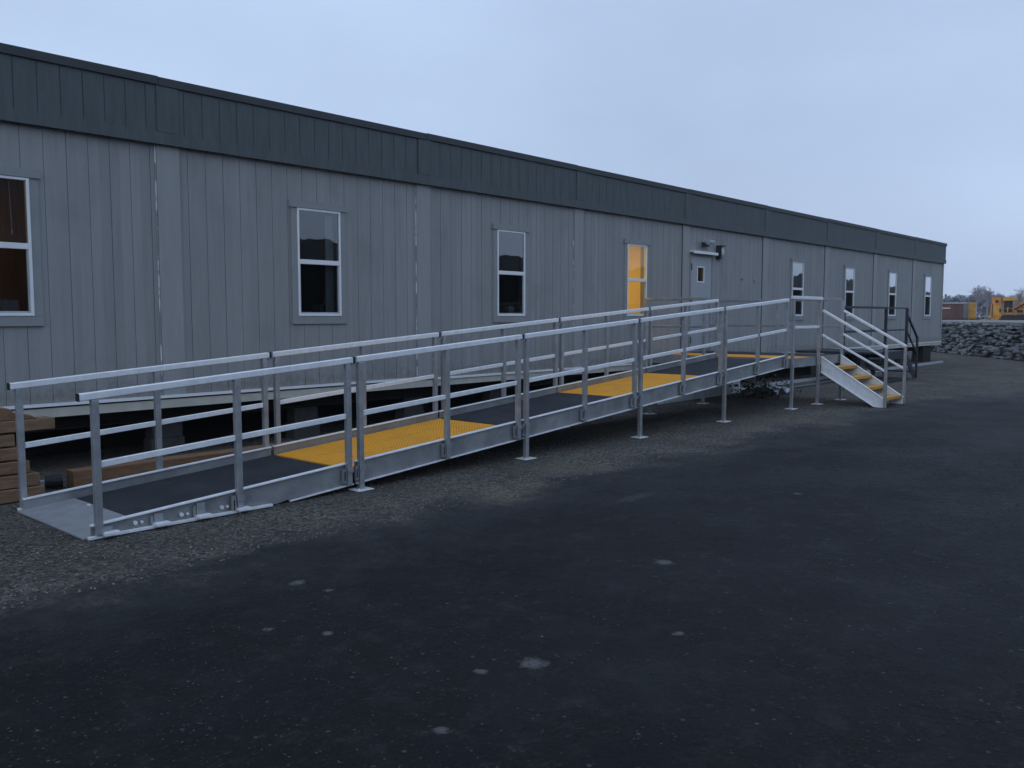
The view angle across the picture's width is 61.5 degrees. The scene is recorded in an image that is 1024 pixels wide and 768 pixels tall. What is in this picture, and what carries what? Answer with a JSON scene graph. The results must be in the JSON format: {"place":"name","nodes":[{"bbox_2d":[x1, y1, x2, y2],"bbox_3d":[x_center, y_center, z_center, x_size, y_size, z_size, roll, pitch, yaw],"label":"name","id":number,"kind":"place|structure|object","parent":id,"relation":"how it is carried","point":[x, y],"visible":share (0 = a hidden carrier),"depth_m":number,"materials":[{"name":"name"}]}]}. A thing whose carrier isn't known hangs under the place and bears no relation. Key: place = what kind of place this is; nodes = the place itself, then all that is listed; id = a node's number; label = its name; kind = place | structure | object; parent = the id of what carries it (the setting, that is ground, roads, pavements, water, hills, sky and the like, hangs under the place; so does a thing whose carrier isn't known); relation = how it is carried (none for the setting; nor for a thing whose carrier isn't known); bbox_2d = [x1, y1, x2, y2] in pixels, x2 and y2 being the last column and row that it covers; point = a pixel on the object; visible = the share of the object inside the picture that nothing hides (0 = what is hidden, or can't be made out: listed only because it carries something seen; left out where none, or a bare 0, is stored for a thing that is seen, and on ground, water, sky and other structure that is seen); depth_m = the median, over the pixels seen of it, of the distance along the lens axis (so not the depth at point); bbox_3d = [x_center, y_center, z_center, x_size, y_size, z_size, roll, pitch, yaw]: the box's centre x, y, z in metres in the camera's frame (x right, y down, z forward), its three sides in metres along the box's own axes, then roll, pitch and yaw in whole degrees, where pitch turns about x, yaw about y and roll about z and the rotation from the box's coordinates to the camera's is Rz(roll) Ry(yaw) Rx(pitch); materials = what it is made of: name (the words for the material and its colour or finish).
{"place":"outdoors","nodes":[
{"label":"outdoors","id":0,"kind":"place"},
{"bbox_2d":[0,43,946,456],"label":"modular office building","id":1,"kind":"structure","parent":0,"point":[150,219],"depth_m":11.21,"materials":[{"name":"grey paint"}]},
{"bbox_2d":[0,166,43,325],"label":"window","id":2,"kind":"structure","parent":1,"relation":"in","point":[21,289],"depth_m":8.45,"materials":[{"name":"white plastic"}]},
{"bbox_2d":[288,200,346,323],"bbox_3d":[-2.506,-1.544,11.057,0.148,1.535,0.870,4,6,42],"label":"window","id":3,"kind":"structure","parent":1,"relation":"in","point":[319,294],"depth_m":11.06,"materials":[{"name":"white plastic"}]},
{"bbox_2d":[492,223,529,321],"bbox_3d":[-0.022,-1.757,13.751,0.068,1.535,0.870,4,6,42],"label":"window","id":4,"kind":"structure","parent":1,"relation":"in","point":[510,288],"depth_m":13.76,"materials":[{"name":"white plastic"}]},
{"bbox_2d":[623,239,650,319],"bbox_3d":[2.373,-1.967,16.404,0.068,1.535,0.870,4,6,42],"label":"window","id":5,"kind":"structure","parent":1,"relation":"in","point":[627,242],"depth_m":16.33,"materials":[{"name":"white plastic"}]},
{"bbox_2d":[688,253,713,348],"bbox_3d":[4.009,-1.734,18.252,0.122,2.020,0.960,4,6,42],"label":"door","id":6,"kind":"structure","parent":1,"relation":"in","point":[701,265],"depth_m":18.21,"materials":[{"name":"grey paint"}]},
{"bbox_2d":[789,258,805,319],"bbox_3d":[7.221,-2.392,21.777,0.068,1.535,0.870,4,6,42],"label":"window","id":7,"kind":"structure","parent":1,"relation":"in","point":[799,315],"depth_m":21.84,"materials":[{"name":"white plastic"}]},
{"bbox_2d":[843,264,856,319],"bbox_3d":[9.542,-2.595,24.349,0.068,1.535,0.870,4,6,42],"label":"window","id":8,"kind":"structure","parent":1,"relation":"in","point":[849,270],"depth_m":24.35,"materials":[{"name":"white plastic"}]},
{"bbox_2d":[887,269,898,318],"bbox_3d":[11.923,-2.803,26.988,0.068,1.535,0.870,4,6,42],"label":"window","id":9,"kind":"structure","parent":1,"relation":"in","point":[892,274],"depth_m":26.98,"materials":[{"name":"white plastic"}]},
{"bbox_2d":[923,274,932,318],"bbox_3d":[14.317,-3.013,29.641,0.068,1.535,0.870,4,6,42],"label":"window","id":10,"kind":"structure","parent":1,"relation":"in","point":[927,298],"depth_m":29.63,"materials":[{"name":"white plastic"}]},
{"bbox_2d":[0,388,1023,767],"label":"paved lane","id":11,"kind":"structure","parent":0,"point":[990,422],"depth_m":4.48,"materials":[{"name":"black asphalt"}]},
{"bbox_2d":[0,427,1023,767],"bbox_3d":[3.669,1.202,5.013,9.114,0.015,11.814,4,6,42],"label":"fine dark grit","id":12,"kind":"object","parent":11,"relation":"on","point":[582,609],"visible":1,"depth_m":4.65,"materials":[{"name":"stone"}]},
{"bbox_2d":[10,413,1019,758],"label":"scattered stone chips","id":13,"kind":"object","parent":11,"relation":"on","point":[532,621],"visible":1,"depth_m":4.73,"materials":[{"name":"grey stone"}]},
{"bbox_2d":[821,310,906,407],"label":"aluminium stairs","id":14,"kind":"structure","parent":11,"relation":"on","point":[857,381],"depth_m":15.49,"materials":[{"name":"silver metal"}]},
{"bbox_2d":[0,317,1023,608],"bbox_3d":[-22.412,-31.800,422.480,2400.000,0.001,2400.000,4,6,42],"label":"gravel ground","id":15,"kind":"structure","parent":0,"point":[958,373],"depth_m":10.26,"materials":[{"name":"grey gravel"}]},
{"bbox_2d":[0,485,44,503],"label":"stacked timber","id":16,"kind":"object","parent":15,"relation":"on","point":[9,495],"visible":0.51,"depth_m":7.37,"materials":[{"name":"brown wood"}]},
{"bbox_2d":[0,470,40,489],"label":"stacked timber","id":17,"kind":"object","parent":16,"relation":"on","point":[11,480],"visible":0.8,"depth_m":7.39,"materials":[{"name":"brown wood"}]},
{"bbox_2d":[0,460,29,475],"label":"stacked timber","id":18,"kind":"object","parent":17,"relation":"on","point":[8,467],"visible":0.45,"depth_m":7.36,"materials":[{"name":"brown wood"}]},
{"bbox_2d":[0,446,16,461],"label":"stacked timber","id":19,"kind":"object","parent":18,"relation":"on","point":[8,453],"visible":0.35,"depth_m":7.36,"materials":[{"name":"brown wood"}]},
{"bbox_2d":[0,433,14,447],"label":"stacked timber","id":20,"kind":"object","parent":19,"relation":"on","point":[7,439],"visible":0.84,"depth_m":7.37,"materials":[{"name":"brown wood"}]},
{"bbox_2d":[0,416,54,433],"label":"stacked timber","id":21,"kind":"object","parent":20,"relation":"on","point":[42,423],"visible":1,"depth_m":7.51,"materials":[{"name":"brown wood"}]},
{"bbox_2d":[0,407,35,420],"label":"broken offcut","id":22,"kind":"object","parent":21,"relation":"on","point":[6,414],"visible":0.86,"depth_m":7.38,"materials":[{"name":"brown wood"}]},
{"bbox_2d":[44,474,62,487],"bbox_3d":[-4.255,0.903,7.986,0.146,0.120,0.119,-3,5,-32],"label":"pipe offcut","id":23,"kind":"object","parent":15,"relation":"on","point":[52,481],"visible":0.98,"depth_m":7.95,"materials":[{"name":"black plastic"}]},
{"bbox_2d":[66,440,296,487],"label":"long beam","id":24,"kind":"structure","parent":15,"relation":"on","point":[80,476],"depth_m":8.38,"materials":[{"name":"brown wood"}]},
{"bbox_2d":[7,298,789,540],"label":"access ramp","id":25,"kind":"structure","parent":15,"relation":"on","point":[239,480],"depth_m":8.62,"materials":[{"name":"metal"}]},
{"bbox_2d":[657,383,731,403],"bbox_3d":[3.558,-0.008,16.526,0.025,0.590,2.756,4,6,42],"label":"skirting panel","id":26,"kind":"object","parent":15,"relation":"on","point":[714,391],"visible":0.32,"depth_m":16.77,"materials":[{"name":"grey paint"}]},
{"bbox_2d":[731,381,739,393],"bbox_3d":[4.597,-0.104,17.688,0.040,0.580,0.340,4,6,42],"label":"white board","id":27,"kind":"object","parent":15,"relation":"on","point":[733,387],"visible":0.44,"depth_m":17.65,"materials":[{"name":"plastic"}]},
{"bbox_2d":[643,296,845,409],"bbox_3d":[4.442,-0.672,16.440,3.014,1.936,2.670,4,6,42],"label":"entry landing","id":28,"kind":"object","parent":15,"relation":"on","point":[795,360],"visible":0.69,"depth_m":16.02,"materials":[{"name":"metal"}]},
{"bbox_2d":[729,370,801,397],"bbox_3d":[5.017,-0.016,17.158,1.482,0.540,1.575,1,5,7],"label":"weed clump","id":29,"kind":"object","parent":15,"relation":"on","point":[758,391],"visible":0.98,"depth_m":17.05,"materials":[{"name":"green plant"}]},
{"bbox_2d":[760,385,789,394],"bbox_3d":[5.411,0.110,17.706,0.488,0.150,0.800,4,6,42],"label":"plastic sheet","id":30,"kind":"object","parent":15,"relation":"on","point":[786,390],"visible":0.39,"depth_m":17.62,"materials":[{"name":"white plastic"}]},
{"bbox_2d":[786,380,833,387],"bbox_3d":[6.905,0.008,19.812,0.152,0.050,5.404,4,6,40],"label":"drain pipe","id":31,"kind":"object","parent":15,"relation":"on","point":[813,384],"visible":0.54,"depth_m":19.62,"materials":[{"name":"grey plastic"}]},
{"bbox_2d":[741,361,942,389],"bbox_3d":[9.338,-0.287,23.427,0.123,0.070,16.051,4,6,42],"label":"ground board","id":32,"kind":"object","parent":15,"relation":"on","point":[826,377],"visible":0.48,"depth_m":21.65,"materials":[{"name":"wood"}]},
{"bbox_2d":[795,306,918,389],"bbox_3d":[7.997,-0.957,20.955,2.150,1.826,5.030,4,6,42],"label":"dark steel landing","id":33,"kind":"object","parent":15,"relation":"on","point":[867,354],"visible":0.69,"depth_m":21.39,"materials":[{"name":"metal"}]},
{"bbox_2d":[931,321,1023,360],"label":"rock wall","id":34,"kind":"structure","parent":15,"relation":"on","point":[1002,340],"depth_m":34.23,"materials":[{"name":"stone"}]},
{"bbox_2d":[968,285,987,315],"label":"bare tree","id":35,"kind":"object","parent":15,"relation":"on","point":[977,291],"visible":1,"depth_m":149.10,"materials":[{"name":"grey plant"}]},
{"bbox_2d":[943,294,1023,316],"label":"distant woods","id":36,"kind":"object","parent":15,"relation":"on","point":[981,308],"visible":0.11,"depth_m":228.28,"materials":[{"name":"plant"}]},
{"bbox_2d":[981,288,994,316],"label":"bare tree","id":37,"kind":"object","parent":15,"relation":"on","point":[989,293],"visible":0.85,"depth_m":153.93,"materials":[{"name":"grey plant"}]},
{"bbox_2d":[993,292,1005,315],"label":"bare tree","id":38,"kind":"object","parent":15,"relation":"on","point":[1000,295],"visible":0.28,"depth_m":149.39,"materials":[{"name":"grey plant"}]},
{"bbox_2d":[1009,287,1023,314],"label":"bare tree","id":39,"kind":"object","parent":15,"relation":"on","point":[1019,296],"visible":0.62,"depth_m":149.03,"materials":[{"name":"grey plant"}]},
{"bbox_2d":[0,0,1023,315],"label":"sky","id":40,"kind":"structure","parent":0,"point":[906,117],"materials":[{"name":"blue"}]},
{"bbox_2d":[942,320,1023,325],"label":"yard ground","id":41,"kind":"structure","parent":0,"point":[1020,321],"depth_m":51.77,"materials":[{"name":"grey gravel"}]},
{"bbox_2d":[942,302,963,319],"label":"storage container","id":42,"kind":"object","parent":41,"relation":"on","point":[952,310],"visible":0.72,"depth_m":61.35,"materials":[{"name":"brown metal"}]},
{"bbox_2d":[963,302,969,319],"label":"storage container","id":43,"kind":"object","parent":41,"relation":"on","point":[965,310],"visible":0.65,"depth_m":62.14,"materials":[{"name":"grey metal"}]},
{"bbox_2d":[968,303,975,319],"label":"storage container","id":44,"kind":"object","parent":41,"relation":"on","point":[972,312],"visible":0.99,"depth_m":61.67,"materials":[{"name":"yellow metal"}]},
{"bbox_2d":[975,316,989,319],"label":"rubble heap","id":45,"kind":"object","parent":41,"relation":"on","point":[979,318],"visible":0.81,"depth_m":64.13,"materials":[{"name":"grey stone"}]},
{"bbox_2d":[989,297,1023,319],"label":"excavator","id":46,"kind":"object","parent":41,"relation":"on","point":[1009,312],"visible":0.99,"depth_m":57.52,"materials":[{"name":"orange paint"}]}
]}

